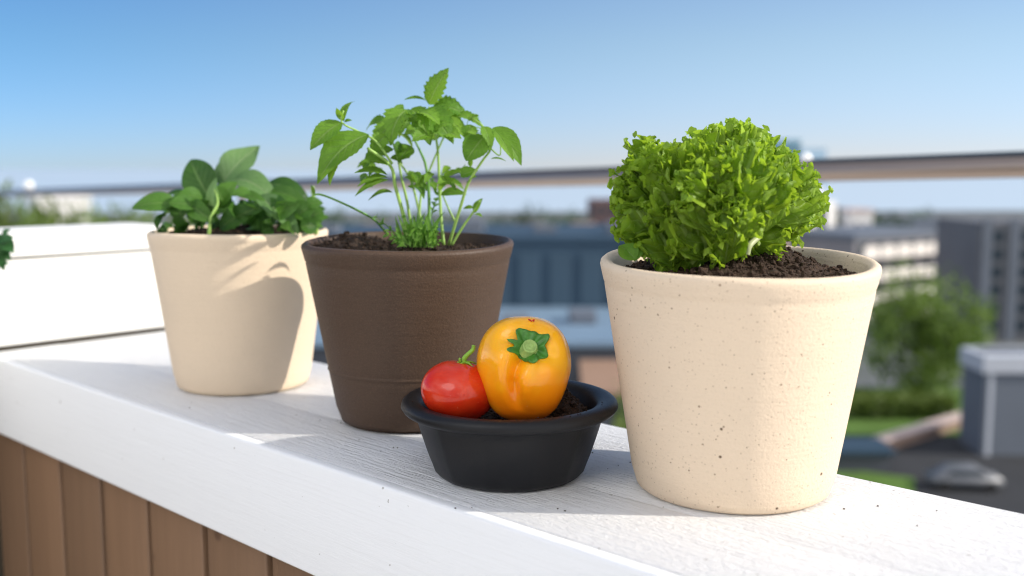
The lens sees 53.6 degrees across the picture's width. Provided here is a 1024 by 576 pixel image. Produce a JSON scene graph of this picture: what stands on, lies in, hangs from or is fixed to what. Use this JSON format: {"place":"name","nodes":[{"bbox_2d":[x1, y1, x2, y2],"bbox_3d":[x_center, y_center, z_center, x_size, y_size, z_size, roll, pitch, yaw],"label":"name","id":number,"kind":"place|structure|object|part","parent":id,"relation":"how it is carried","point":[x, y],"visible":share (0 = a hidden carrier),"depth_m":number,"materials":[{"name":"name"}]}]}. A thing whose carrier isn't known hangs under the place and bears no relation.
{"place":"outdoors","nodes":[
{"label":"outdoors","id":0,"kind":"place"},
{"bbox_2d":[0,331,1023,575],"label":"parapet wall","id":1,"kind":"structure","parent":0,"point":[124,457],"depth_m":0.90,"materials":[{"name":"white paint"}]},
{"bbox_2d":[0,229,13,270],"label":"creeper","id":2,"kind":"object","parent":1,"relation":"on","point":[6,244],"visible":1,"depth_m":1.29,"materials":[{"name":"green plant"}]},
{"bbox_2d":[146,224,327,395],"bbox_3d":[-0.315,0.018,1.178,0.202,0.188,0.202,0,7,0],"label":"ceramic pot","id":3,"kind":"object","parent":1,"relation":"on","point":[238,309],"visible":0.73,"depth_m":1.10,"materials":[{"name":"beige ceramic"}]},
{"bbox_2d":[132,146,327,235],"bbox_3d":[-0.315,-0.106,1.147,0.217,0.112,0.150,0,7,0],"label":"leafy plant","id":4,"kind":"object","parent":3,"relation":"on","point":[201,198],"visible":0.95,"depth_m":1.12,"materials":[{"name":"green plant"}]},
{"bbox_2d":[301,231,513,433],"bbox_3d":[-0.103,0.038,1.014,0.209,0.188,0.209,0,7,0],"label":"ceramic pot","id":5,"kind":"object","parent":1,"relation":"on","point":[396,323],"visible":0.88,"depth_m":0.94,"materials":[{"name":"brown ceramic"}]},
{"bbox_2d":[310,68,521,247],"bbox_3d":[-0.091,-0.127,0.997,0.201,0.174,0.157,0,7,0],"label":"herb plant","id":6,"kind":"object","parent":5,"relation":"on","point":[443,116],"visible":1,"depth_m":0.96,"materials":[{"name":"green plant"}]},
{"bbox_2d":[401,380,617,491],"bbox_3d":[-0.002,0.118,0.838,0.178,0.070,0.178,0,7,0],"label":"bowl","id":7,"kind":"object","parent":1,"relation":"on","point":[490,450],"visible":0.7,"depth_m":0.78,"materials":[{"name":"black ceramic"}]},
{"bbox_2d":[421,345,490,418],"bbox_3d":[-0.043,0.076,0.809,0.060,0.062,0.062,0,7,0],"label":"tomato","id":8,"kind":"object","parent":7,"relation":"in","point":[453,387],"visible":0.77,"depth_m":0.79,"materials":[{"name":"red food"}]},
{"bbox_2d":[476,316,570,419],"bbox_3d":[0.009,0.064,0.806,0.076,0.084,0.085,0,7,0],"label":"bell pepper","id":9,"kind":"object","parent":7,"relation":"on","point":[523,364],"visible":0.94,"depth_m":0.78,"materials":[{"name":"orange food"}]},
{"bbox_2d":[600,245,881,514],"bbox_3d":[0.175,0.061,0.795,0.212,0.193,0.212,0,7,0],"label":"ceramic pot","id":10,"kind":"object","parent":1,"relation":"on","point":[737,379],"visible":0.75,"depth_m":0.72,"materials":[{"name":"cream speckled clay"},{"name":"soil"}]},
{"bbox_2d":[607,117,833,271],"bbox_3d":[0.164,-0.068,0.771,0.184,0.127,0.124,0,7,0],"label":"curly lettuce","id":11,"kind":"object","parent":10,"relation":"on","point":[734,188],"visible":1,"depth_m":0.75,"materials":[{"name":"green plant"}]},
{"bbox_2d":[0,169,1023,212],"bbox_3d":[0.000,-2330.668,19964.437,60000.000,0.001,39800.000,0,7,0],"label":"water","id":12,"kind":"structure","parent":0,"point":[955,194],"depth_m":845.72,"materials":[{"name":"blue liquid"}]},
{"bbox_2d":[775,139,826,191],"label":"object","id":13,"kind":"structure","parent":12,"relation":"on","point":[815,153],"depth_m":516.23,"materials":[{"name":"glass"}]},
{"bbox_2d":[0,0,1023,168],"label":"sky","id":14,"kind":"structure","parent":0,"point":[85,84],"materials":[{"name":"blue"}]},
{"bbox_2d":[4,210,1023,386],"bbox_3d":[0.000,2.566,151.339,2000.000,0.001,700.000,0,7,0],"label":"ground","id":15,"kind":"structure","parent":0,"point":[869,382],"depth_m":423.34,"materials":[{"name":"green plant"}]},
{"bbox_2d":[0,179,45,226],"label":"tree","id":16,"kind":"object","parent":15,"relation":"on","point":[6,219],"visible":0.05,"depth_m":109.68,"materials":[{"name":"green plant"}]},
{"bbox_2d":[10,196,53,226],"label":"tree","id":17,"kind":"object","parent":15,"relation":"on","point":[21,208],"visible":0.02,"depth_m":97.75,"materials":[{"name":"green plant"}]},
{"bbox_2d":[32,196,82,225],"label":"tree","id":18,"kind":"object","parent":15,"relation":"on","point":[53,216],"visible":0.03,"depth_m":104.08,"materials":[{"name":"green plant"}]},
{"bbox_2d":[25,195,92,225],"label":"white villa","id":19,"kind":"object","parent":15,"relation":"on","point":[71,199],"visible":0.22,"depth_m":150.20,"materials":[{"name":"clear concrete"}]},
{"bbox_2d":[57,198,87,224],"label":"tree","id":20,"kind":"object","parent":15,"relation":"on","point":[73,214],"visible":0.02,"depth_m":99.27,"materials":[{"name":"green plant"}]},
{"bbox_2d":[75,199,112,223],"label":"tree","id":21,"kind":"object","parent":15,"relation":"on","point":[90,220],"visible":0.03,"depth_m":111.39,"materials":[{"name":"green plant"}]},
{"bbox_2d":[102,202,133,222],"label":"tree","id":22,"kind":"object","parent":15,"relation":"on","point":[113,208],"visible":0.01,"depth_m":101.62,"materials":[{"name":"green plant"}]},
{"bbox_2d":[115,207,155,223],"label":"tree","id":23,"kind":"object","parent":15,"relation":"on","point":[141,219],"visible":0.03,"depth_m":117.59,"materials":[{"name":"green plant"}]},
{"bbox_2d":[160,212,193,225],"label":"tree","id":24,"kind":"object","parent":15,"relation":"on","point":[168,216],"depth_m":122.48,"materials":[{"name":"green plant"}]},
{"bbox_2d":[321,204,351,223],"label":"tree","id":25,"kind":"object","parent":15,"relation":"on","point":[331,220],"visible":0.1,"depth_m":188.60,"materials":[{"name":"green plant"}]},
{"bbox_2d":[353,208,391,223],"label":"tree","id":26,"kind":"object","parent":15,"relation":"on","point":[386,215],"visible":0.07,"depth_m":184.53,"materials":[{"name":"green plant"}]},
{"bbox_2d":[398,207,436,223],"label":"tree","id":27,"kind":"object","parent":15,"relation":"on","point":[433,214],"visible":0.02,"depth_m":182.78,"materials":[{"name":"green plant"}]},
{"bbox_2d":[439,208,465,223],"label":"tree","id":28,"kind":"object","parent":15,"relation":"on","point":[450,220],"visible":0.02,"depth_m":180.45,"materials":[{"name":"green plant"}]},
{"bbox_2d":[312,307,625,426],"bbox_3d":[-2.523,7.526,55.083,22.936,12.666,12.250,0,7,0],"label":"warehouse annex","id":29,"kind":"object","parent":15,"relation":"on","point":[586,332],"visible":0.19,"depth_m":51.59,"materials":[{"name":"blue metal"}]},
{"bbox_2d":[578,359,620,398],"bbox_3d":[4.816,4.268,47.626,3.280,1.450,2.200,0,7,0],"label":"building","id":30,"kind":"structure","parent":29,"relation":"attached to","point":[602,373],"depth_m":47.69,"materials":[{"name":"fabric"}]},
{"bbox_2d":[321,218,624,306],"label":"blue warehouse","id":31,"kind":"structure","parent":15,"relation":"on","point":[554,265],"depth_m":60.34,"materials":[{"name":"grey metal"}]},
{"bbox_2d":[501,266,508,306],"bbox_3d":[-0.821,-0.253,60.365,1.240,3.600,0.120,0,7,0],"label":"door","id":32,"kind":"structure","parent":31,"relation":"in","point":[505,300],"depth_m":60.37,"materials":[{"name":"blue"}]},
{"bbox_2d":[519,254,539,304],"bbox_3d":[1.027,-0.501,60.336,1.240,3.100,0.120,0,7,0],"label":"door","id":33,"kind":"structure","parent":31,"relation":"in","point":[529,264],"depth_m":60.27,"materials":[{"name":"blue"}]},
{"bbox_2d":[550,254,570,306],"bbox_3d":[2.875,-0.253,60.365,1.240,3.600,0.120,0,7,0],"label":"door","id":34,"kind":"structure","parent":31,"relation":"in","point":[560,264],"depth_m":60.28,"materials":[{"name":"blue"}]},
{"bbox_2d":[581,254,601,304],"bbox_3d":[4.722,-0.501,60.336,1.240,3.100,0.120,0,7,0],"label":"door","id":35,"kind":"structure","parent":31,"relation":"in","point":[591,272],"depth_m":60.27,"materials":[{"name":"blue"}]},
{"bbox_2d":[484,210,516,223],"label":"tree","id":36,"kind":"object","parent":15,"relation":"on","point":[499,220],"visible":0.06,"depth_m":166.98,"materials":[{"name":"green plant"}]},
{"bbox_2d":[513,203,543,223],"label":"tree","id":37,"kind":"object","parent":15,"relation":"on","point":[524,218],"visible":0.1,"depth_m":165.02,"materials":[{"name":"green plant"}]},
{"bbox_2d":[541,207,570,223],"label":"tree","id":38,"kind":"object","parent":15,"relation":"on","point":[552,219],"visible":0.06,"depth_m":170.41,"materials":[{"name":"green plant"}]},
{"bbox_2d":[565,207,590,223],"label":"tree","id":39,"kind":"object","parent":15,"relation":"on","point":[571,217],"visible":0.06,"depth_m":174.55,"materials":[{"name":"green plant"}]},
{"bbox_2d":[587,198,621,223],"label":"brick block","id":40,"kind":"structure","parent":15,"relation":"on","point":[599,211],"depth_m":199.70,"materials":[{"name":"red brick"}]},
{"bbox_2d":[594,208,598,213],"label":"window","id":41,"kind":"structure","parent":40,"relation":"in","point":[596,210],"depth_m":199.53,"materials":[{"name":"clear glass"}]},
{"bbox_2d":[603,208,607,213],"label":"window","id":42,"kind":"structure","parent":40,"relation":"in","point":[605,210],"depth_m":199.53,"materials":[{"name":"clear glass"}]},
{"bbox_2d":[612,380,625,428],"bbox_3d":[4.885,9.577,44.450,3.262,11.330,2.961,-2,7,-18],"label":"tree","id":43,"kind":"object","parent":15,"relation":"on","point":[617,422],"visible":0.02,"depth_m":44.18,"materials":[{"name":"green plant"}]},
{"bbox_2d":[835,206,842,225],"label":"tree","id":44,"kind":"object","parent":15,"relation":"on","point":[837,220],"visible":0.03,"depth_m":171.37,"materials":[{"name":"green plant"}]},
{"bbox_2d":[838,208,874,225],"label":"pale house","id":45,"kind":"structure","parent":15,"relation":"on","point":[855,216],"depth_m":164.87,"materials":[{"name":"white concrete"}]},
{"bbox_2d":[790,225,936,316],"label":"apartment block","id":46,"kind":"structure","parent":15,"relation":"on","point":[883,246],"depth_m":139.28,"materials":[{"name":"grey concrete"}]},
{"bbox_2d":[858,244,867,255],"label":"window","id":47,"kind":"structure","parent":46,"relation":"in","point":[861,246],"depth_m":135.16,"materials":[{"name":"grey glass"}]},
{"bbox_2d":[875,242,883,255],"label":"window","id":48,"kind":"structure","parent":46,"relation":"in","point":[877,244],"depth_m":137.35,"materials":[{"name":"white glass"}]},
{"bbox_2d":[891,263,898,274],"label":"window","id":49,"kind":"structure","parent":46,"relation":"in","point":[895,264],"depth_m":139.65,"materials":[{"name":"grey glass"}]},
{"bbox_2d":[892,241,899,253],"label":"window","id":50,"kind":"structure","parent":46,"relation":"in","point":[893,243],"depth_m":139.35,"materials":[{"name":"white glass"}]},
{"bbox_2d":[907,261,914,270],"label":"window","id":51,"kind":"structure","parent":46,"relation":"in","point":[908,264],"depth_m":141.68,"materials":[{"name":"grey glass"}]},
{"bbox_2d":[908,240,915,252],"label":"window","id":52,"kind":"structure","parent":46,"relation":"in","point":[909,242],"depth_m":141.35,"materials":[{"name":"white glass"}]},
{"bbox_2d":[922,260,929,272],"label":"window","id":53,"kind":"structure","parent":46,"relation":"in","point":[927,262],"depth_m":143.58,"materials":[{"name":"grey glass"}]},
{"bbox_2d":[923,239,930,251],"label":"window","id":54,"kind":"structure","parent":46,"relation":"in","point":[924,241],"depth_m":143.32,"materials":[{"name":"white glass"}]},
{"bbox_2d":[873,210,912,226],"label":"tree","id":55,"kind":"object","parent":15,"relation":"on","point":[876,221],"visible":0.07,"depth_m":166.39,"materials":[{"name":"green plant"}]},
{"bbox_2d":[873,218,936,227],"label":"office block","id":56,"kind":"structure","parent":15,"relation":"on","point":[925,222],"depth_m":174.94,"materials":[{"name":"grey stone"}]},
{"bbox_2d":[907,205,932,217],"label":"tree","id":57,"kind":"object","parent":15,"relation":"on","point":[920,215],"visible":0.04,"depth_m":188.35,"materials":[{"name":"green plant"}]},
{"bbox_2d":[858,258,998,398],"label":"tree","id":58,"kind":"object","parent":15,"relation":"on","point":[937,337],"visible":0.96,"depth_m":87.28,"materials":[{"name":"green plant"}]},
{"bbox_2d":[571,222,596,223],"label":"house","id":59,"kind":"structure","parent":0,"point":[583,223],"depth_m":156.36,"materials":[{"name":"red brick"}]},
{"bbox_2d":[819,187,835,226],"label":"white building","id":60,"kind":"structure","parent":0,"point":[830,215],"depth_m":161.32,"materials":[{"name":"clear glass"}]},
{"bbox_2d":[821,212,826,226],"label":"window","id":61,"kind":"structure","parent":60,"relation":"in","point":[824,215],"depth_m":160.66,"materials":[{"name":"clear glass"}]},
{"bbox_2d":[837,472,913,489],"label":"lawn","id":62,"kind":"structure","parent":0,"point":[901,482],"depth_m":66.40,"materials":[{"name":"green plant"}]},
{"bbox_2d":[845,387,961,434],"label":"lawn","id":63,"kind":"structure","parent":0,"point":[858,424],"depth_m":81.37,"materials":[{"name":"green plant"}]},
{"bbox_2d":[850,387,957,419],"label":"hedge","id":64,"kind":"object","parent":63,"relation":"on","point":[869,403],"visible":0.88,"depth_m":81.98,"materials":[{"name":"green plant"}]},
{"bbox_2d":[845,435,1023,513],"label":"road","id":65,"kind":"structure","parent":0,"point":[916,460],"depth_m":68.98,"materials":[{"name":"grey asphalt"}]},
{"bbox_2d":[837,437,896,471],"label":"shed","id":66,"kind":"structure","parent":65,"relation":"on","point":[866,454],"depth_m":67.86,"materials":[{"name":"grey"}]},
{"bbox_2d":[873,411,960,448],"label":"garden wall","id":67,"kind":"structure","parent":65,"relation":"on","point":[905,436],"depth_m":75.74,"materials":[{"name":"beige brick"}]},
{"bbox_2d":[924,462,1004,492],"bbox_3d":[28.786,12.021,64.527,4.473,1.449,1.820,1,7,6],"label":"parked car","id":68,"kind":"object","parent":65,"relation":"on","point":[945,476],"visible":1,"depth_m":63.77,"materials":[{"name":"grey paint"}]},
{"label":"window","id":69,"kind":"part","parent":68,"relation":"part of","materials":[{"name":"grey glass"}]},
{"bbox_2d":[933,217,1023,341],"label":"office tower","id":70,"kind":"structure","parent":0,"point":[985,255],"depth_m":119.00,"materials":[{"name":"concrete"}]},
{"bbox_2d":[988,320,999,331],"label":"window","id":71,"kind":"structure","parent":70,"relation":"in","point":[996,323],"depth_m":119.25,"materials":[{"name":"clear glass"}]},
{"bbox_2d":[989,302,1000,313],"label":"window","id":72,"kind":"structure","parent":70,"relation":"in","point":[994,304],"depth_m":119.02,"materials":[{"name":"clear glass"}]},
{"bbox_2d":[990,284,1001,295],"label":"window","id":73,"kind":"structure","parent":70,"relation":"in","point":[995,289],"depth_m":118.75,"materials":[{"name":"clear glass"}]},
{"bbox_2d":[991,266,1002,277],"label":"window","id":74,"kind":"structure","parent":70,"relation":"in","point":[996,271],"depth_m":118.49,"materials":[{"name":"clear glass"}]},
{"bbox_2d":[992,248,1003,259],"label":"window","id":75,"kind":"structure","parent":70,"relation":"in","point":[997,253],"depth_m":118.26,"materials":[{"name":"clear glass"}]},
{"bbox_2d":[993,230,1004,242],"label":"window","id":76,"kind":"structure","parent":70,"relation":"in","point":[998,235],"depth_m":118.03,"materials":[{"name":"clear glass"}]},
{"bbox_2d":[1015,320,1023,331],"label":"window","id":77,"kind":"structure","parent":70,"relation":"in","point":[1019,323],"depth_m":119.28,"materials":[{"name":"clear glass"}]},
{"bbox_2d":[1016,302,1023,313],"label":"window","id":78,"kind":"structure","parent":70,"relation":"in","point":[1020,305],"depth_m":119.02,"materials":[{"name":"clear glass"}]},
{"bbox_2d":[1017,284,1023,295],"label":"window","id":79,"kind":"structure","parent":70,"relation":"in","point":[1020,286],"depth_m":118.78,"materials":[{"name":"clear glass"}]},
{"bbox_2d":[1019,266,1023,277],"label":"window","id":80,"kind":"structure","parent":70,"relation":"in","point":[1021,268],"depth_m":118.51,"materials":[{"name":"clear glass"}]},
{"bbox_2d":[1020,248,1023,259],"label":"window","id":81,"kind":"structure","parent":70,"relation":"in","point":[1021,249],"depth_m":118.26,"materials":[{"name":"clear glass"}]},
{"bbox_2d":[1021,230,1023,242],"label":"window","id":82,"kind":"structure","parent":70,"relation":"in","point":[1022,231],"depth_m":118.03,"materials":[{"name":"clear glass"}]},
{"bbox_2d":[959,347,1023,455],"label":"grey house","id":83,"kind":"structure","parent":0,"point":[992,413],"depth_m":71.67,"materials":[{"name":"stone"}]},
{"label":"terrace floor","id":84,"kind":"structure","parent":0,"visible":0},
{"bbox_2d":[0,222,164,575],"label":"return wall","id":85,"kind":"structure","parent":84,"relation":"on","point":[63,284],"depth_m":1.48,"materials":[{"name":"white paint"}]},
{"bbox_2d":[0,151,1023,245],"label":"hand rail","id":86,"kind":"object","parent":84,"relation":"on","point":[989,165],"visible":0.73,"depth_m":2.38,"materials":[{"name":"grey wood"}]}
]}

